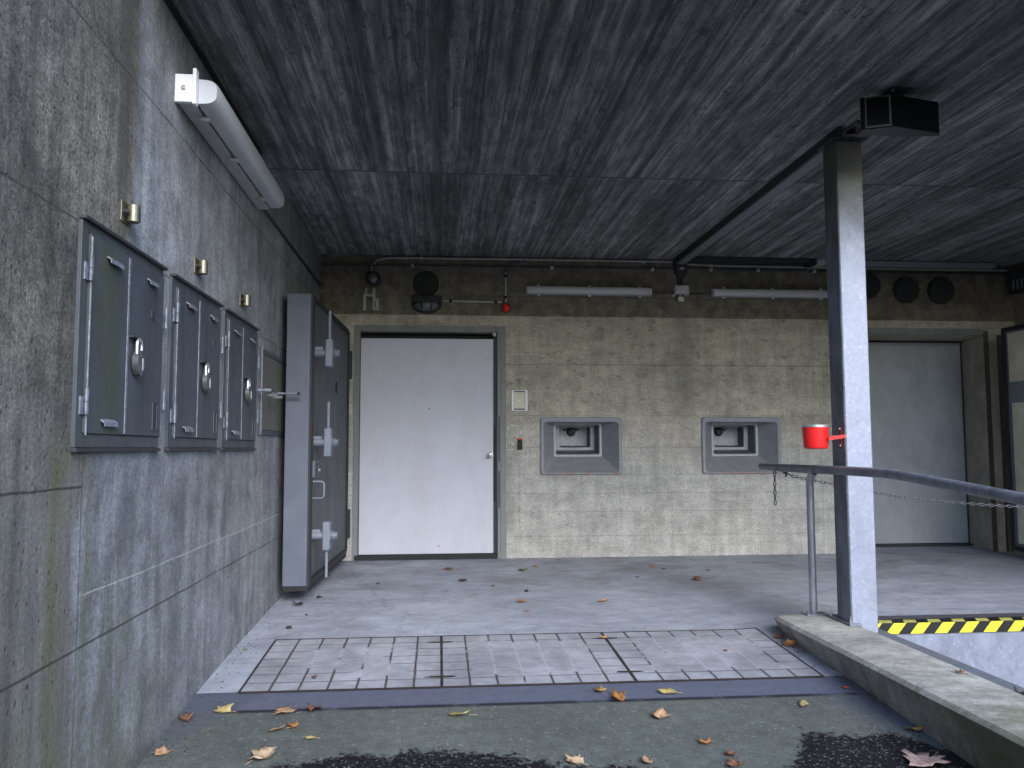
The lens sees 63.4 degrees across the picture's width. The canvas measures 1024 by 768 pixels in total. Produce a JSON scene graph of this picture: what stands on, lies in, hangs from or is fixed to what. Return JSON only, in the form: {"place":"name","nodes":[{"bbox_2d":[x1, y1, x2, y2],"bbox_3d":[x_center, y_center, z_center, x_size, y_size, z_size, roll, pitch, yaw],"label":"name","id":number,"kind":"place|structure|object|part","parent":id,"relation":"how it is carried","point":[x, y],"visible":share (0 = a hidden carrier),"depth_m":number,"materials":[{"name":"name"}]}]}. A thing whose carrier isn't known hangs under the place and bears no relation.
{"place":"outdoors","nodes":[
{"label":"outdoors","id":0,"kind":"place"},
{"bbox_2d":[137,676,974,767],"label":"asphalt drive","id":1,"kind":"structure","parent":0,"point":[833,723],"depth_m":4.01,"materials":[{"name":"grey asphalt"}]},
{"bbox_2d":[151,744,170,754],"bbox_3d":[-1.571,1.642,3.712,0.081,0.030,0.078,0,-4,-5],"label":"fallen leaf","id":2,"kind":"object","parent":1,"relation":"on","point":[162,750],"visible":1,"depth_m":3.72,"materials":[{"name":"brown plant"}]},
{"bbox_2d":[177,712,193,721],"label":"fallen leaf","id":3,"kind":"object","parent":1,"relation":"on","point":[186,716],"visible":1,"depth_m":4.09,"materials":[{"name":"brown plant"}]},
{"bbox_2d":[213,703,235,712],"bbox_3d":[-1.458,1.642,4.196,0.104,0.034,0.090,2,-5,-28],"label":"fallen leaf","id":4,"kind":"object","parent":1,"relation":"on","point":[224,708],"visible":1,"depth_m":4.20,"materials":[{"name":"yellow plant"}]},
{"bbox_2d":[245,745,276,764],"bbox_3d":[-1.110,1.642,3.671,0.109,0.035,0.164,0,-4,-5],"label":"fallen leaf","id":5,"kind":"object","parent":1,"relation":"on","point":[263,752],"visible":1,"depth_m":3.69,"materials":[{"name":"beige plant"}]},
{"bbox_2d":[267,725,291,731],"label":"fallen leaf","id":6,"kind":"object","parent":1,"relation":"on","point":[277,728],"visible":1,"depth_m":3.96,"materials":[{"name":"brown plant"}]},
{"bbox_2d":[273,705,296,713],"bbox_3d":[-1.149,1.651,4.201,0.113,0.015,0.168,0,-4,-5],"label":"fallen leaf","id":7,"kind":"object","parent":1,"relation":"on","point":[284,709],"visible":1,"depth_m":4.21,"materials":[{"name":"brown plant"}]},
{"bbox_2d":[286,719,298,730],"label":"fallen leaf","id":8,"kind":"object","parent":1,"relation":"on","point":[294,725],"visible":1,"depth_m":3.99,"materials":[{"name":"orange plant"}]},
{"bbox_2d":[306,702,320,710],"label":"fallen leaf","id":9,"kind":"object","parent":1,"relation":"on","point":[310,707],"visible":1,"depth_m":4.22,"materials":[{"name":"brown plant"}]},
{"bbox_2d":[449,709,470,714],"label":"fallen leaf","id":10,"kind":"object","parent":1,"relation":"on","point":[456,713],"visible":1,"depth_m":4.14,"materials":[{"name":"yellow plant"}]},
{"bbox_2d":[147,553,963,764],"bbox_3d":[1.094,1.781,6.047,5.850,0.244,6.100,0,-4,-5],"label":"grit","id":11,"kind":"object","parent":1,"relation":"on","point":[494,695],"visible":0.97,"depth_m":4.44,"materials":[{"name":"stone"}]},
{"bbox_2d":[564,753,587,764],"bbox_3d":[0.282,1.648,3.639,0.100,0.031,0.076,0,-4,-5],"label":"fallen leaf","id":12,"kind":"object","parent":1,"relation":"on","point":[576,759],"visible":1,"depth_m":3.64,"materials":[{"name":"beige plant"}]},
{"bbox_2d":[591,685,606,693],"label":"fallen leaf","id":13,"kind":"object","parent":1,"relation":"on","point":[601,688],"visible":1,"depth_m":4.50,"materials":[{"name":"yellow plant"}]},
{"bbox_2d":[610,686,625,703],"bbox_3d":[0.564,1.643,4.375,0.132,0.049,0.093,-3,-6,37],"label":"fallen leaf","id":14,"kind":"object","parent":1,"relation":"on","point":[619,696],"visible":1,"depth_m":4.38,"materials":[{"name":"orange plant"}]},
{"bbox_2d":[642,755,652,762],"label":"fallen leaf","id":15,"kind":"object","parent":1,"relation":"on","point":[645,758],"visible":1,"depth_m":3.65,"materials":[{"name":"beige plant"}]},
{"bbox_2d":[651,707,668,718],"bbox_3d":[0.752,1.648,4.144,0.116,0.038,0.083,0,-4,-5],"label":"fallen leaf","id":16,"kind":"object","parent":1,"relation":"on","point":[660,713],"visible":1,"depth_m":4.15,"materials":[{"name":"brown plant"}]},
{"bbox_2d":[658,688,679,693],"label":"fallen leaf","id":17,"kind":"object","parent":1,"relation":"on","point":[666,690],"visible":1,"depth_m":4.48,"materials":[{"name":"yellow plant"}]},
{"bbox_2d":[696,735,713,745],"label":"fallen leaf","id":18,"kind":"object","parent":1,"relation":"on","point":[705,741],"visible":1,"depth_m":3.84,"materials":[{"name":"orange plant"}]},
{"bbox_2d":[723,747,741,756],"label":"fallen leaf","id":19,"kind":"object","parent":1,"relation":"on","point":[730,752],"visible":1,"depth_m":3.71,"materials":[{"name":"brown plant"}]},
{"bbox_2d":[727,757,746,766],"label":"fallen leaf","id":20,"kind":"object","parent":1,"relation":"on","point":[732,762],"visible":1,"depth_m":3.62,"materials":[{"name":"brown plant"}]},
{"bbox_2d":[799,699,808,705],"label":"fallen leaf","id":21,"kind":"object","parent":1,"relation":"on","point":[802,702],"visible":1,"depth_m":4.32,"materials":[{"name":"yellow plant"}]},
{"bbox_2d":[775,614,1023,767],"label":"concrete kerb","id":22,"kind":"structure","parent":1,"relation":"on","point":[975,721],"depth_m":4.03,"materials":[{"name":"grey concrete"}]},
{"bbox_2d":[816,136,878,633],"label":"steel column","id":23,"kind":"structure","parent":22,"relation":"on","point":[856,575],"depth_m":5.45,"materials":[{"name":"grey metal"}]},
{"bbox_2d":[801,424,845,448],"bbox_3d":[2.035,0.347,5.455,0.248,0.158,0.184,0,-4,-5],"label":"wall ashtray","id":24,"kind":"object","parent":23,"relation":"attached to","point":[815,436],"depth_m":5.39,"materials":[{"name":"red metal"}]},
{"bbox_2d":[758,463,1023,615],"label":"handrail","id":25,"kind":"object","parent":22,"relation":"on","point":[988,492],"visible":0.99,"depth_m":5.12,"materials":[{"name":"metal"}]},
{"bbox_2d":[773,470,776,505],"bbox_3d":[2.011,0.795,6.332,0.025,0.269,0.026,-3,-5,35],"label":"chain","id":26,"kind":"object","parent":25,"relation":"hanging from","point":[775,493],"visible":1,"depth_m":6.33,"materials":[{"name":"metal"}]},
{"bbox_2d":[782,472,1023,507],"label":"chain","id":27,"kind":"object","parent":25,"relation":"hanging from","point":[900,496],"visible":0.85,"depth_m":6.25,"materials":[{"name":"metal"}]},
{"bbox_2d":[1014,686,1023,694],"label":"fallen leaf","id":28,"kind":"object","parent":22,"relation":"on","point":[1016,690],"visible":0.41,"depth_m":3.98,"materials":[{"name":"brown plant"}]},
{"bbox_2d":[903,726,922,729],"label":"fallen leaf","id":29,"kind":"object","parent":1,"relation":"on","point":[918,728],"visible":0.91,"depth_m":3.99,"materials":[{"name":"plant"}]},
{"bbox_2d":[902,748,949,766],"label":"fallen leaf","id":30,"kind":"object","parent":1,"relation":"on","point":[922,759],"visible":1,"depth_m":3.66,"materials":[{"name":"plant"}]},
{"bbox_2d":[196,546,1023,693],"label":"concrete apron","id":31,"kind":"object","parent":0,"point":[760,592],"visible":0.64,"depth_m":6.85,"materials":[{"name":"grey concrete"}]},
{"bbox_2d":[238,636,441,693],"bbox_3d":[-0.977,1.682,5.022,1.097,0.054,1.038,0,-4,-5],"label":"trench cover","id":32,"kind":"object","parent":31,"relation":"on","point":[341,664],"visible":1,"depth_m":4.94,"materials":[{"name":"concrete"}]},
{"bbox_2d":[429,632,636,687],"bbox_3d":[0.062,1.686,5.113,1.194,0.054,1.038,0,-4,-5],"label":"trench cover","id":33,"kind":"object","parent":31,"relation":"on","point":[490,660],"visible":1,"depth_m":5.04,"materials":[{"name":"concrete"}]},
{"bbox_2d":[692,575,701,580],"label":"fallen leaf","id":34,"kind":"object","parent":31,"relation":"on","point":[697,578],"visible":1,"depth_m":7.58,"materials":[{"name":"brown plant"}]},
{"bbox_2d":[592,627,823,681],"bbox_3d":[1.157,1.687,5.210,1.186,0.062,1.038,0,-4,-5],"label":"trench cover","id":35,"kind":"object","parent":31,"relation":"on","point":[694,655],"visible":1,"depth_m":5.13,"materials":[{"name":"concrete"}]},
{"bbox_2d":[773,633,784,637],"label":"fallen leaf","id":36,"kind":"object","parent":31,"relation":"on","point":[778,635],"visible":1,"depth_m":5.53,"materials":[{"name":"brown plant"}]},
{"bbox_2d":[781,638,800,647],"bbox_3d":[1.793,1.668,5.345,0.106,0.049,0.088,0,-4,-5],"label":"fallen leaf","id":37,"kind":"object","parent":31,"relation":"on","point":[788,642],"visible":1,"depth_m":5.33,"materials":[{"name":"orange plant"}]},
{"bbox_2d":[1001,324,1023,551],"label":"blast door","id":38,"kind":"structure","parent":31,"relation":"on","point":[1012,339],"depth_m":8.91,"materials":[{"name":"grey metal"}]},
{"bbox_3d":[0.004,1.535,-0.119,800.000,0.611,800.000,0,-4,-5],"label":"ground","id":39,"kind":"structure","parent":0,"visible":0},
{"bbox_2d":[0,0,320,767],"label":"concrete wall","id":40,"kind":"structure","parent":39,"relation":"on","point":[141,593],"depth_m":3.30,"materials":[{"name":"grey concrete"}]},
{"bbox_2d":[70,214,167,451],"bbox_3d":[-1.584,-0.150,3.410,0.052,0.855,0.918,0,-4,-5],"label":"utility cabinet","id":41,"kind":"object","parent":40,"relation":"attached to","point":[119,296],"visible":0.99,"depth_m":3.27,"materials":[{"name":"metal"}]},
{"bbox_3d":[-1.562,-0.172,3.195,0.037,0.743,0.424,0,-4,-5],"label":"door","id":42,"kind":"part","parent":41,"relation":"part of","materials":[{"name":"metal"}]},
{"bbox_2d":[131,338,145,375],"bbox_3d":[-1.563,-0.113,3.475,0.036,0.162,0.090,0,-4,-5],"label":"padlock","id":43,"kind":"object","parent":41,"relation":"hanging from","point":[138,362],"visible":1,"depth_m":3.45,"materials":[{"name":"metal"}]},
{"bbox_3d":[-1.599,-0.141,3.636,0.042,0.736,0.466,0,-4,-5],"label":"door","id":44,"kind":"part","parent":41,"relation":"part of","materials":[{"name":"metal"}]},
{"bbox_2d":[120,199,140,225],"bbox_3d":[-1.571,-0.707,3.428,0.060,0.085,0.105,0,-4,-5],"label":"cable clamp","id":45,"kind":"object","parent":40,"relation":"attached to","point":[130,214],"visible":1,"depth_m":3.41,"materials":[{"name":"metal"}]},
{"bbox_2d":[164,273,223,450],"bbox_3d":[-1.673,-0.072,4.413,0.052,0.855,0.918,0,-4,-5],"label":"utility cabinet","id":46,"kind":"object","parent":40,"relation":"attached to","point":[194,345],"visible":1,"depth_m":4.28,"materials":[{"name":"metal"}]},
{"bbox_3d":[-1.651,-0.094,4.198,0.037,0.743,0.424,0,-4,-5],"label":"door","id":47,"kind":"part","parent":46,"relation":"part of","materials":[{"name":"metal"}]},
{"bbox_2d":[202,363,211,391],"bbox_3d":[-1.653,-0.035,4.494,0.036,0.162,0.090,0,-4,-5],"label":"padlock","id":48,"kind":"object","parent":46,"relation":"hanging from","point":[206,381],"visible":1,"depth_m":4.46,"materials":[{"name":"metal"}]},
{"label":"door","id":49,"kind":"part","parent":46,"relation":"part of","materials":[{"name":"metal"}]},
{"bbox_2d":[194,257,208,275],"bbox_3d":[-1.660,-0.628,4.441,0.060,0.085,0.105,0,-4,-5],"label":"cable clamp","id":50,"kind":"object","parent":40,"relation":"attached to","point":[200,267],"visible":1,"depth_m":4.42,"materials":[{"name":"metal"}]},
{"bbox_2d":[174,68,283,208],"bbox_3d":[-1.635,-1.387,4.992,0.198,0.187,1.882,0,-4,-5],"label":"strip light","id":51,"kind":"object","parent":40,"relation":"attached to","point":[205,106],"visible":1,"depth_m":4.56,"materials":[{"name":"grey plastic"}]},
{"bbox_2d":[219,308,259,450],"bbox_3d":[-1.759,0.004,5.396,0.052,0.855,0.918,0,-4,-5],"label":"utility cabinet","id":52,"kind":"object","parent":40,"relation":"attached to","point":[240,364],"visible":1,"depth_m":5.27,"materials":[{"name":"metal"}]},
{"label":"door","id":53,"kind":"part","parent":52,"relation":"part of","materials":[{"name":"metal"}]},
{"bbox_2d":[245,378,251,402],"bbox_3d":[-1.740,0.042,5.477,0.036,0.162,0.090,0,-4,-5],"label":"padlock","id":54,"kind":"object","parent":52,"relation":"hanging from","point":[248,393],"visible":1,"depth_m":5.45,"materials":[{"name":"metal"}]},
{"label":"door","id":55,"kind":"part","parent":52,"relation":"part of","materials":[{"name":"metal"}]},
{"bbox_2d":[239,292,250,307],"bbox_3d":[-1.749,-0.550,5.444,0.060,0.085,0.105,0,-4,-5],"label":"cable clamp","id":56,"kind":"object","parent":40,"relation":"attached to","point":[244,300],"visible":1,"depth_m":5.42,"materials":[{"name":"metal"}]},
{"bbox_2d":[257,347,285,436],"bbox_3d":[-1.808,0.085,6.422,0.142,0.634,1.158,0,-4,-5],"label":"wall cupboard","id":57,"kind":"object","parent":40,"relation":"attached to","point":[272,383],"depth_m":6.35,"materials":[{"name":"metal"}]},
{"bbox_2d":[262,354,274,430],"bbox_3d":[-1.846,0.070,6.238,0.011,0.554,0.479,0,-4,-5],"label":"door","id":58,"kind":"structure","parent":57,"relation":"in","point":[268,363],"depth_m":6.24,"materials":[{"name":"grey metal"}]},
{"bbox_2d":[273,361,285,431],"bbox_3d":[-1.888,0.108,6.720,0.011,0.554,0.481,0,-4,-5],"label":"door","id":59,"kind":"structure","parent":57,"relation":"in","point":[279,369],"depth_m":6.70,"materials":[{"name":"grey metal"}]},
{"bbox_2d":[277,392,299,394],"bbox_3d":[-1.802,0.077,6.621,0.205,0.029,0.030,0,-4,-5],"label":"door holder","id":60,"kind":"object","parent":57,"relation":"attached to","point":[288,393],"depth_m":6.62,"materials":[{"name":"metal"}]},
{"bbox_2d":[263,209,321,285],"bbox_3d":[-1.941,-1.189,7.462,0.022,0.042,3.120,0,-4,-5],"label":"cable","id":61,"kind":"object","parent":40,"relation":"attached to","point":[288,240],"visible":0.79,"depth_m":7.11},
{"bbox_2d":[320,254,1014,560],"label":"concrete wall","id":62,"kind":"structure","parent":39,"relation":"on","point":[660,375],"depth_m":9.28,"materials":[{"name":"grey concrete"}]},
{"bbox_2d":[282,293,351,591],"bbox_3d":[-1.732,0.543,7.826,0.413,2.408,2.238,0,-4,-5],"label":"blast door","id":63,"kind":"structure","parent":62,"relation":"attached to","point":[316,522],"depth_m":6.80,"materials":[{"name":"grey paint"}]},
{"bbox_2d":[363,271,380,310],"bbox_3d":[-1.518,-1.008,8.968,0.197,0.399,0.235,0,-4,-5],"label":"surveillance camera","id":64,"kind":"object","parent":62,"relation":"attached to","point":[373,278],"visible":1,"depth_m":9.02,"materials":[{"name":"metal"}]},
{"bbox_2d":[413,271,438,294],"bbox_3d":[-0.948,-1.107,9.137,0.286,0.286,0.055,0,-4,-5],"label":"round vent","id":65,"kind":"object","parent":62,"relation":"attached to","point":[425,282],"visible":0.9,"depth_m":9.12,"materials":[{"name":"metal"}]},
{"bbox_2d":[412,295,441,313],"bbox_3d":[-0.934,-0.876,9.074,0.330,0.191,0.146,0,-4,-5],"label":"bulkhead lamp","id":66,"kind":"object","parent":62,"relation":"attached to","point":[426,304],"visible":1,"depth_m":9.02,"materials":[{"name":"metal"}]},
{"bbox_2d":[352,325,505,560],"bbox_3d":[-0.904,0.635,9.152,1.665,2.548,0.365,0,-4,-5],"label":"steel door","id":67,"kind":"structure","parent":62,"relation":"attached to","point":[429,447],"depth_m":9.05,"materials":[{"name":"paint"}]},
{"bbox_2d":[444,299,501,303],"bbox_3d":[-0.435,-0.914,9.175,0.640,0.040,0.040,0,-4,-5],"label":"conduit","id":68,"kind":"object","parent":62,"relation":"attached to","point":[472,301],"visible":1,"depth_m":9.17,"materials":[{"name":"grey metal"}]},
{"bbox_2d":[321,264,674,270],"bbox_3d":[-0.118,-1.306,9.234,3.950,0.038,0.038,0,-4,-5],"label":"conduit","id":69,"kind":"object","parent":62,"relation":"attached to","point":[550,267],"visible":1,"depth_m":9.22,"materials":[{"name":"grey plastic"}]},
{"bbox_2d":[504,272,506,302],"bbox_3d":[-0.070,-1.073,9.219,0.034,0.340,0.040,0,-4,-5],"label":"conduit","id":70,"kind":"object","parent":62,"relation":"attached to","point":[505,277],"visible":1,"depth_m":9.21,"materials":[{"name":"grey metal"}]},
{"bbox_2d":[501,303,510,312],"bbox_3d":[-0.065,-0.845,9.177,0.108,0.108,0.090,0,-4,-5],"label":"alarm light","id":71,"kind":"object","parent":62,"relation":"attached to","point":[505,307],"visible":1,"depth_m":9.15,"materials":[{"name":"plastic"}]},
{"bbox_2d":[506,425,521,452],"bbox_3d":[0.017,0.617,9.114,0.221,0.343,0.003,0,-4,-5],"label":"glue residue","id":72,"kind":"object","parent":62,"relation":"attached to","point":[512,436],"visible":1,"depth_m":9.12},
{"bbox_2d":[511,390,527,410],"bbox_3d":[0.083,0.182,9.145,0.177,0.225,0.025,0,-4,-5],"label":"intercom","id":73,"kind":"object","parent":62,"relation":"attached to","point":[519,400],"visible":1,"depth_m":9.14,"materials":[{"name":"white plastic"}]},
{"bbox_2d":[518,439,521,449],"bbox_3d":[0.088,0.661,9.104,0.050,0.120,0.030,0,-4,-5],"label":"card reader","id":74,"kind":"object","parent":62,"relation":"attached to","point":[519,444],"visible":1,"depth_m":9.09,"materials":[{"name":"black plastic"}]},
{"bbox_2d":[370,256,672,271],"bbox_3d":[0.146,-1.303,9.258,3.420,0.204,0.037,0,-4,-5],"label":"conduit","id":75,"kind":"object","parent":62,"relation":"attached to","point":[519,259],"visible":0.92,"depth_m":9.24,"materials":[{"name":"grey plastic"}]},
{"bbox_2d":[540,417,622,474],"bbox_3d":[0.742,0.706,9.450,0.915,0.635,0.610,0,-4,-5],"label":"wall hatch","id":76,"kind":"object","parent":62,"relation":"attached to","point":[580,445],"depth_m":9.29,"materials":[{"name":"grey paint"}]},
{"bbox_2d":[525,285,651,296],"bbox_3d":[0.866,-1.041,9.266,1.432,0.123,0.107,0,-4,-5],"label":"strip light","id":77,"kind":"object","parent":62,"relation":"attached to","point":[589,291],"visible":1,"depth_m":9.23,"materials":[{"name":"white plastic"}]},
{"bbox_2d":[652,292,673,293],"bbox_3d":[1.704,-1.031,9.370,0.255,0.021,0.020,0,-4,-5],"label":"conduit","id":78,"kind":"object","parent":62,"relation":"attached to","point":[662,292],"visible":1,"depth_m":9.36,"materials":[{"name":"grey metal"}]},
{"bbox_2d":[673,285,688,301],"bbox_3d":[1.913,-1.023,9.369,0.173,0.185,0.082,0,-4,-5],"label":"motion floodlight","id":79,"kind":"object","parent":62,"relation":"attached to","point":[680,290],"visible":1,"depth_m":9.34,"materials":[{"name":"grey plastic"}]},
{"bbox_2d":[689,293,709,294],"bbox_3d":[2.124,-1.021,9.407,0.250,0.024,0.020,0,-4,-5],"label":"conduit","id":80,"kind":"object","parent":62,"relation":"attached to","point":[698,294],"visible":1,"depth_m":9.40,"materials":[{"name":"grey metal"}]},
{"bbox_2d":[701,417,781,473],"bbox_3d":[2.559,0.714,9.610,0.915,0.635,0.610,0,-4,-5],"label":"wall hatch","id":81,"kind":"object","parent":62,"relation":"attached to","point":[739,445],"depth_m":9.46,"materials":[{"name":"grey paint"}]},
{"bbox_2d":[710,287,827,299],"bbox_3d":[2.974,-1.032,9.451,1.430,0.123,0.107,0,-4,-5],"label":"strip light","id":82,"kind":"object","parent":62,"relation":"attached to","point":[773,293],"visible":0.91,"depth_m":9.41,"materials":[{"name":"white plastic"}]},
{"bbox_2d":[687,267,1007,274],"bbox_3d":[3.931,-1.301,9.590,3.901,0.041,0.040,0,-4,-5],"label":"conduit","id":83,"kind":"object","parent":62,"relation":"attached to","point":[812,271],"visible":1,"depth_m":9.55,"materials":[{"name":"grey plastic"}]},
{"bbox_2d":[687,263,1008,270],"bbox_3d":[3.931,-1.345,9.595,3.900,0.038,0.037,0,-4,-5],"label":"conduit","id":84,"kind":"object","parent":62,"relation":"attached to","point":[710,265],"visible":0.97,"depth_m":9.56,"materials":[{"name":"grey plastic"}]},
{"bbox_2d":[866,273,880,298],"bbox_3d":[4.113,-1.136,9.570,0.307,0.307,0.085,0,-4,-5],"label":"round vent","id":85,"kind":"object","parent":62,"relation":"attached to","point":[873,285],"visible":0.6,"depth_m":9.54,"materials":[{"name":"metal"}]},
{"bbox_2d":[892,277,919,302],"bbox_3d":[4.586,-1.094,9.614,0.318,0.302,0.075,0,-4,-5],"label":"round vent","id":86,"kind":"object","parent":62,"relation":"attached to","point":[905,289],"visible":1,"depth_m":9.59,"materials":[{"name":"metal"}]},
{"bbox_2d":[868,341,972,546],"bbox_3d":[4.767,0.718,10.156,1.740,2.510,0.210,0,-4,-5],"label":"zinc door","id":87,"kind":"structure","parent":62,"relation":"attached to","point":[917,408],"depth_m":10.15,"materials":[{"name":"zinc"},{"name":"black rubber"}]},
{"bbox_2d":[868,328,1013,551],"bbox_3d":[4.814,0.633,9.513,1.860,2.571,0.050,0,-4,-5],"label":"opening frame","id":88,"kind":"object","parent":62,"relation":"attached to","point":[997,450],"visible":0.81,"depth_m":9.60,"materials":[{"name":"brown metal"}]},
{"bbox_2d":[927,277,954,303],"bbox_3d":[5.010,-1.092,9.651,0.329,0.313,0.075,0,-4,-5],"label":"round vent","id":89,"kind":"object","parent":62,"relation":"attached to","point":[940,290],"visible":1,"depth_m":9.63,"materials":[{"name":"metal"}]},
{"bbox_2d":[961,335,992,550],"bbox_3d":[5.573,0.726,9.950,0.180,2.558,0.701,0,-4,-5],"label":"splayed jamb","id":90,"kind":"object","parent":62,"relation":"attached to","point":[976,438],"visible":0.57,"depth_m":9.88,"materials":[{"name":"concrete"}]},
{"bbox_2d":[1012,262,1023,324],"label":"concrete wall","id":91,"kind":"structure","parent":39,"relation":"on","point":[1019,308],"depth_m":9.66,"materials":[{"name":"grey concrete"}]},
{"bbox_2d":[172,0,1023,265],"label":"concrete ceiling","id":92,"kind":"structure","parent":91,"relation":"on","point":[637,129],"depth_m":5.37,"materials":[{"name":"grey concrete"}]},
{"bbox_2d":[164,0,261,155],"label":"joint strip","id":93,"kind":"object","parent":92,"relation":"attached to","point":[188,34],"visible":0.89,"depth_m":4.52,"materials":[{"name":"black rubber"}]},
{"bbox_2d":[687,256,815,267],"bbox_3d":[2.716,-1.380,9.378,1.440,0.074,0.180,0,-4,-5],"label":"cable duct","id":94,"kind":"object","parent":92,"relation":"attached to","point":[807,262],"visible":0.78,"depth_m":9.32,"materials":[{"name":"metal"}]},
{"bbox_2d":[672,126,855,265],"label":"ceiling beam","id":95,"kind":"structure","parent":92,"relation":"attached to","point":[803,164],"depth_m":6.87,"materials":[{"name":"metal"}]},
{"bbox_2d":[674,264,687,273],"bbox_3d":[1.914,-1.305,9.391,0.135,0.110,0.083,0,-4,-5],"label":"junction box","id":96,"kind":"object","parent":95,"relation":"attached to","point":[680,268],"visible":1,"depth_m":9.35,"materials":[{"name":"metal"}]},
{"bbox_2d":[860,87,939,136],"bbox_3d":[2.334,-1.632,4.963,0.525,0.251,0.162,0,-4,-5],"label":"ceiling box","id":97,"kind":"object","parent":92,"relation":"hanging from","point":[894,111],"visible":1,"depth_m":4.92,"materials":[{"name":"metal"}]},
{"bbox_2d":[843,120,860,141],"bbox_3d":[2.144,-1.585,5.237,0.064,0.132,0.567,-1,-5,14],"label":"cable","id":98,"kind":"object","parent":97,"relation":"attached to","point":[849,127],"visible":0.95,"depth_m":5.25,"materials":[{"name":"rubber"}]},
{"bbox_2d":[813,259,995,268],"bbox_3d":[4.532,-1.374,9.553,2.150,0.060,0.130,0,-4,-5],"label":"cable duct","id":99,"kind":"object","parent":92,"relation":"attached to","point":[903,264],"visible":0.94,"depth_m":9.53,"materials":[{"name":"grey plastic"}]},
{"bbox_2d":[1007,266,1023,293],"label":"vent box","id":100,"kind":"object","parent":91,"relation":"attached to","point":[1015,280],"visible":1,"depth_m":9.59,"materials":[{"name":"metal"}]},
{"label":"dock ramp","id":101,"kind":"structure","parent":0,"visible":0},
{"bbox_2d":[878,613,1023,691],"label":"dock pit","id":102,"kind":"object","parent":101,"relation":"on","point":[996,657],"depth_m":5.69,"materials":[{"name":"concrete"}]},
{"bbox_2d":[878,617,1023,633],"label":"hazard tape","id":103,"kind":"object","parent":102,"relation":"attached to","point":[951,625],"visible":0.84,"depth_m":5.68,"materials":[{"name":"yellow plastic"}]}
]}

